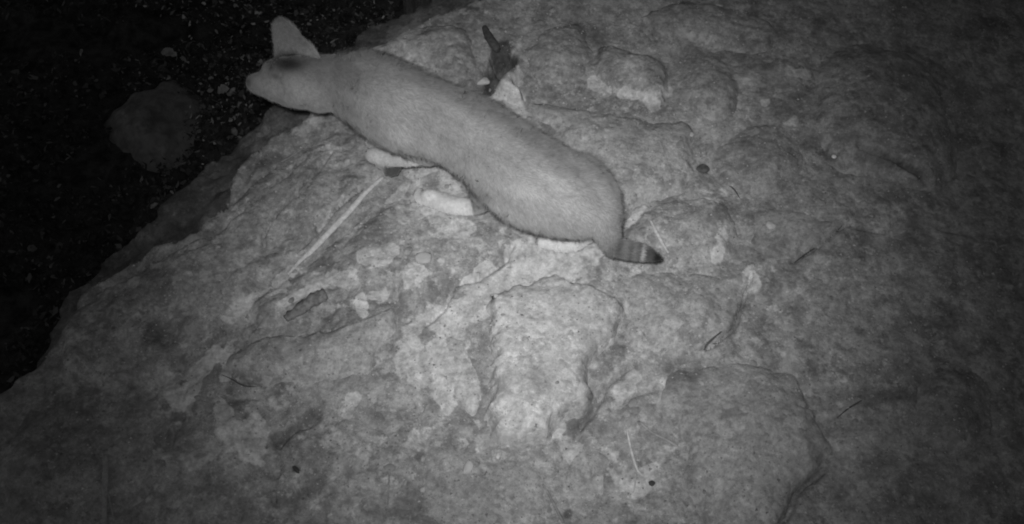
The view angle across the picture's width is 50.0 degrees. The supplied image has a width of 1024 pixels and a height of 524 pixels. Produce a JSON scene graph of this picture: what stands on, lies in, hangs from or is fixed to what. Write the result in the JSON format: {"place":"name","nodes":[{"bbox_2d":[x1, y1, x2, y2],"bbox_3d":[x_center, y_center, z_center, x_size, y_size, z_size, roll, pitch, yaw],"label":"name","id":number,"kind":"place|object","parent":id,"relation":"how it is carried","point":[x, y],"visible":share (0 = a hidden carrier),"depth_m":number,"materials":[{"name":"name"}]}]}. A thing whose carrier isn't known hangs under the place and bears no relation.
{"place":"outdoors","nodes":[
{"label":"outdoors","id":0,"kind":"place"},
{"bbox_2d":[0,0,403,393],"bbox_3d":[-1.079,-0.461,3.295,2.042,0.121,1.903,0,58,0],"label":"leaf litter","id":1,"kind":"object","parent":0,"point":[134,229],"visible":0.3,"depth_m":3.25,"materials":[{"name":"black plant"}]},
{"bbox_2d":[104,79,204,171],"bbox_3d":[-1.074,-0.385,3.364,0.488,0.290,0.520,0,58,0],"label":"boulder","id":2,"kind":"object","parent":1,"relation":"on","point":[147,126],"visible":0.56,"depth_m":3.25,"materials":[{"name":"stone"}]},
{"bbox_2d":[161,48,176,56],"bbox_3d":[-1.081,-0.659,3.452,0.068,0.013,0.033,19,65,25],"label":"dry leaf","id":3,"kind":"object","parent":1,"relation":"on","point":[168,52],"visible":1,"depth_m":3.45,"materials":[{"name":"grey plant"}]},
{"bbox_2d":[218,84,228,93],"bbox_3d":[-0.884,-0.526,3.356,0.039,0.014,0.037,-20,65,1],"label":"dry leaf","id":4,"kind":"object","parent":1,"relation":"on","point":[222,88],"visible":1,"depth_m":3.36,"materials":[{"name":"grey plant"}]},
{"bbox_2d":[231,127,237,135],"bbox_3d":[-0.819,-0.386,3.238,0.022,0.010,0.042,-27,50,-10],"label":"dry leaf","id":5,"kind":"object","parent":1,"relation":"on","point":[234,131],"visible":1,"depth_m":3.24,"materials":[{"name":"grey plant"}]},
{"bbox_2d":[118,0,398,193],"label":"leaf crumbs","id":6,"kind":"object","parent":1,"relation":"on","point":[218,73],"visible":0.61,"depth_m":3.45,"materials":[{"name":"grey plant"}]},
{"bbox_2d":[0,0,1023,523],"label":"rock outcrop","id":7,"kind":"object","parent":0,"point":[962,212],"visible":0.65,"depth_m":1.97,"materials":[{"name":"stone"}]},
{"bbox_2d":[0,396,165,523],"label":"rock","id":8,"kind":"object","parent":7,"relation":"on","point":[21,467],"visible":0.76,"depth_m":1.78,"materials":[{"name":"grey stone"}]},
{"bbox_2d":[59,144,352,389],"bbox_3d":[-0.516,0.010,2.063,0.335,0.179,0.800,36,65,20],"label":"rock slab","id":9,"kind":"object","parent":7,"relation":"on","point":[83,323],"visible":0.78,"depth_m":1.95,"materials":[{"name":"stone"}]},
{"bbox_2d":[172,395,269,483],"bbox_3d":[-0.484,0.307,1.846,0.256,0.098,0.270,0,58,0],"label":"rock","id":10,"kind":"object","parent":7,"relation":"on","point":[200,454],"visible":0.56,"depth_m":1.80,"materials":[{"name":"stone"}]},
{"bbox_2d":[223,375,261,386],"bbox_3d":[-0.461,0.206,1.870,0.071,0.010,0.009,13,59,8],"label":"twig","id":11,"kind":"object","parent":7,"relation":"on","point":[240,383],"visible":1,"depth_m":1.87,"materials":[{"name":"grey wood"}]},
{"bbox_2d":[292,466,298,472],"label":"pebble","id":12,"kind":"object","parent":7,"relation":"on","point":[296,469],"visible":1,"depth_m":1.79,"materials":[{"name":"stone"}]},
{"bbox_2d":[226,307,396,388],"bbox_3d":[-0.336,0.175,1.913,0.398,0.100,0.212,-15,59,-9],"label":"rock slab","id":13,"kind":"object","parent":7,"relation":"on","point":[326,359],"visible":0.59,"depth_m":1.87,"materials":[{"name":"grey stone"}]},
{"bbox_2d":[287,176,384,274],"bbox_3d":[-0.323,-0.070,2.031,0.016,0.015,0.271,32,63,18],"label":"stick","id":14,"kind":"object","parent":7,"relation":"on","point":[325,235],"visible":1,"depth_m":2.02,"materials":[{"name":"grey wood"}]},
{"bbox_2d":[280,410,420,498],"bbox_3d":[-0.272,0.334,1.829,0.317,0.097,0.248,0,58,0],"label":"rock","id":15,"kind":"object","parent":7,"relation":"on","point":[351,454],"visible":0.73,"depth_m":1.79,"materials":[{"name":"stone"}]},
{"bbox_2d":[383,464,394,471],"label":"stone","id":16,"kind":"object","parent":15,"relation":"on","point":[387,467],"visible":1,"depth_m":1.77,"materials":[{"name":"grey stone"}]},
{"bbox_2d":[248,199,508,329],"bbox_3d":[-0.240,0.041,1.997,0.362,0.097,0.538,36,65,20],"label":"rock slab","id":17,"kind":"object","parent":7,"relation":"on","point":[270,309],"visible":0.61,"depth_m":1.97,"materials":[{"name":"stone"}]},
{"bbox_2d":[283,288,327,321],"bbox_3d":[-0.364,0.075,1.928,0.084,0.026,0.030,-26,62,-16],"label":"bark piece","id":18,"kind":"object","parent":17,"relation":"on","point":[310,301],"visible":1,"depth_m":1.93,"materials":[{"name":"grey wood"}]},
{"bbox_2d":[404,246,412,254],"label":"stone","id":19,"kind":"object","parent":17,"relation":"on","point":[408,250],"visible":1,"depth_m":1.99,"materials":[{"name":"grey stone"}]},
{"bbox_2d":[415,252,431,264],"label":"pebble","id":20,"kind":"object","parent":17,"relation":"on","point":[422,258],"visible":1,"depth_m":1.98,"materials":[{"name":"stone"}]},
{"bbox_2d":[387,469,389,504],"bbox_3d":[-0.198,0.361,1.763,0.004,0.019,0.054,0,58,0],"label":"straw","id":21,"kind":"object","parent":7,"relation":"on","point":[388,486],"visible":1,"depth_m":1.76,"materials":[{"name":"plant"}]},
{"bbox_2d":[377,25,476,79],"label":"rock","id":22,"kind":"object","parent":7,"relation":"on","point":[452,43],"visible":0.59,"depth_m":2.26,"materials":[{"name":"stone"}]},
{"bbox_2d":[244,16,662,263],"bbox_3d":[-0.096,-0.186,1.940,0.804,0.310,0.206,26,62,16],"label":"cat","id":23,"kind":"object","parent":7,"relation":"on","point":[503,164],"visible":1,"depth_m":1.86},
{"bbox_2d":[441,335,479,415],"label":"rock","id":24,"kind":"object","parent":7,"relation":"on","point":[459,362],"visible":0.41,"depth_m":1.87,"materials":[{"name":"stone"}]},
{"bbox_2d":[420,447,544,523],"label":"rock","id":25,"kind":"object","parent":7,"relation":"on","point":[472,490],"visible":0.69,"depth_m":1.76,"materials":[{"name":"grey stone"}]},
{"bbox_2d":[463,460,473,473],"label":"pebble","id":26,"kind":"object","parent":25,"relation":"on","point":[468,467],"visible":1,"depth_m":1.78,"materials":[{"name":"stone"}]},
{"bbox_2d":[477,77,489,85],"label":"pebble","id":27,"kind":"object","parent":7,"relation":"on","point":[484,81],"visible":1,"depth_m":2.26,"materials":[{"name":"stone"}]},
{"bbox_2d":[482,25,500,52],"bbox_3d":[-0.046,-0.465,2.291,0.021,0.021,0.073,-24,61,-14],"label":"twig","id":28,"kind":"object","parent":7,"relation":"on","point":[492,41],"visible":1,"depth_m":2.28,"materials":[{"name":"black wood"}]},
{"bbox_2d":[494,65,524,106],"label":"stone","id":29,"kind":"object","parent":7,"relation":"on","point":[505,86],"visible":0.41,"depth_m":2.19,"materials":[{"name":"grey stone"}]},
{"bbox_2d":[34,0,1017,523],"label":"grit","id":30,"kind":"object","parent":7,"relation":"on","point":[570,320],"visible":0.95,"depth_m":1.90,"materials":[{"name":"grey stone"}]},
{"bbox_2d":[542,484,564,522],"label":"stick","id":31,"kind":"object","parent":7,"relation":"on","point":[556,508],"visible":1,"depth_m":1.75,"materials":[{"name":"wood"}]},
{"bbox_2d":[484,274,624,450],"bbox_3d":[0.077,0.193,1.923,0.338,0.198,0.414,0,58,0],"label":"boulder","id":32,"kind":"object","parent":7,"relation":"on","point":[564,361],"visible":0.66,"depth_m":1.85,"materials":[{"name":"stone"}]},
{"bbox_2d":[522,337,528,341],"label":"stone","id":33,"kind":"object","parent":32,"relation":"on","point":[525,339],"visible":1,"depth_m":1.86,"materials":[{"name":"grey stone"}]},
{"bbox_2d":[525,21,591,85],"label":"rock","id":34,"kind":"object","parent":7,"relation":"on","point":[569,70],"visible":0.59,"depth_m":2.25,"materials":[{"name":"grey stone"}]},
{"bbox_2d":[565,451,608,500],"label":"rock","id":35,"kind":"object","parent":7,"relation":"on","point":[579,478],"visible":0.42,"depth_m":1.78,"materials":[{"name":"grey stone"}]},
{"bbox_2d":[529,103,695,221],"bbox_3d":[0.191,-0.193,2.145,0.421,0.099,0.378,0,58,0],"label":"rock","id":36,"kind":"object","parent":7,"relation":"on","point":[580,133],"visible":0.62,"depth_m":2.11,"materials":[{"name":"grey stone"}]},
{"bbox_2d":[676,140,683,147],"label":"stone","id":37,"kind":"object","parent":36,"relation":"on","point":[680,144],"visible":1,"depth_m":2.11,"materials":[{"name":"grey stone"}]},
{"bbox_2d":[593,45,668,105],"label":"rock","id":38,"kind":"object","parent":7,"relation":"on","point":[621,62],"visible":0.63,"depth_m":2.22,"materials":[{"name":"stone"}]},
{"bbox_2d":[628,398,637,407],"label":"stone","id":39,"kind":"object","parent":7,"relation":"on","point":[633,402],"visible":1,"depth_m":1.84,"materials":[{"name":"grey stone"}]},
{"bbox_2d":[626,429,642,475],"bbox_3d":[0.198,0.312,1.795,0.009,0.006,0.085,-13,59,-8],"label":"straw","id":40,"kind":"object","parent":7,"relation":"on","point":[633,457],"visible":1,"depth_m":1.79,"materials":[{"name":"grey plant"}]},
{"bbox_2d":[648,480,654,485],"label":"pebble","id":41,"kind":"object","parent":7,"relation":"on","point":[651,482],"visible":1,"depth_m":1.77,"materials":[{"name":"stone"}]},
{"bbox_2d":[640,422,682,450],"bbox_3d":[0.246,0.288,1.812,0.083,0.009,0.007,28,62,16],"label":"straw","id":42,"kind":"object","parent":7,"relation":"on","point":[668,440],"visible":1,"depth_m":1.81,"materials":[{"name":"grey plant"}]},
{"bbox_2d":[624,198,737,266],"bbox_3d":[0.319,-0.046,2.064,0.302,0.105,0.245,0,58,0],"label":"rock","id":43,"kind":"object","parent":7,"relation":"on","point":[712,226],"visible":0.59,"depth_m":2.02,"materials":[{"name":"stone"}]},
{"bbox_2d":[649,220,668,252],"bbox_3d":[0.269,-0.046,2.009,0.008,0.011,0.073,-21,60,-12],"label":"straw","id":44,"kind":"object","parent":43,"relation":"on","point":[659,236],"visible":1,"depth_m":2.01,"materials":[{"name":"grey plant"}]},
{"bbox_2d":[627,272,742,351],"bbox_3d":[0.309,0.101,1.970,0.313,0.091,0.256,0,58,0],"label":"rock","id":45,"kind":"object","parent":7,"relation":"on","point":[677,316],"visible":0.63,"depth_m":1.94,"materials":[{"name":"grey stone"}]},
{"bbox_2d":[696,164,709,172],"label":"pebble","id":46,"kind":"object","parent":7,"relation":"on","point":[702,168],"visible":1,"depth_m":2.11,"materials":[{"name":"stone"}]},
{"bbox_2d":[678,52,738,120],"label":"rock","id":47,"kind":"object","parent":7,"relation":"on","point":[705,77],"visible":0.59,"depth_m":2.20,"materials":[{"name":"grey stone"}]},
{"bbox_2d":[642,1,780,53],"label":"rock","id":48,"kind":"object","parent":7,"relation":"on","point":[666,19],"visible":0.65,"depth_m":2.30,"materials":[{"name":"grey stone"}]},
{"bbox_2d":[704,331,721,349],"bbox_3d":[0.367,0.123,1.925,0.090,0.020,0.005,-38,65,-21],"label":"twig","id":49,"kind":"object","parent":7,"relation":"on","point":[710,340],"visible":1,"depth_m":1.91,"materials":[{"name":"grey wood"}]},
{"bbox_2d":[661,363,831,523],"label":"boulder","id":50,"kind":"object","parent":7,"relation":"on","point":[796,438],"visible":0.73,"depth_m":1.78,"materials":[{"name":"grey stone"}]},
{"bbox_2d":[711,125,802,195],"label":"rock","id":51,"kind":"object","parent":7,"relation":"on","point":[754,156],"visible":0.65,"depth_m":2.11,"materials":[{"name":"grey stone"}]},
{"bbox_2d":[751,207,831,259],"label":"rock","id":52,"kind":"object","parent":7,"relation":"on","point":[791,234],"visible":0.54,"depth_m":2.03,"materials":[{"name":"grey stone"}]},
{"bbox_2d":[766,221,775,229],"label":"pebble","id":53,"kind":"object","parent":52,"relation":"on","point":[771,225],"visible":1,"depth_m":2.03,"materials":[{"name":"stone"}]},
{"bbox_2d":[814,198,824,205],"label":"stone","id":54,"kind":"object","parent":7,"relation":"on","point":[819,201],"visible":1,"depth_m":2.07,"materials":[{"name":"grey stone"}]},
{"bbox_2d":[794,219,846,262],"bbox_3d":[0.570,-0.035,2.030,0.149,0.012,0.008,-35,64,-20],"label":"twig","id":55,"kind":"object","parent":7,"relation":"on","point":[812,249],"visible":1,"depth_m":2.02,"materials":[{"name":"grey wood"}]},
{"bbox_2d":[838,400,861,416],"bbox_3d":[0.567,0.246,1.849,0.054,0.003,0.004,-30,63,-17],"label":"twig","id":56,"kind":"object","parent":7,"relation":"on","point":[849,407],"visible":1,"depth_m":1.85,"materials":[{"name":"grey wood"}]},
{"bbox_2d":[813,44,958,193],"bbox_3d":[0.737,-0.297,2.215,0.360,0.124,0.468,0,58,0],"label":"boulder","id":57,"kind":"object","parent":7,"relation":"on","point":[853,140],"visible":0.77,"depth_m":2.15,"materials":[{"name":"grey stone"}]},
{"bbox_2d":[915,365,991,458],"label":"boulder","id":58,"kind":"object","parent":7,"relation":"on","point":[931,385],"visible":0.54,"depth_m":1.84,"materials":[{"name":"grey stone"}]}
]}

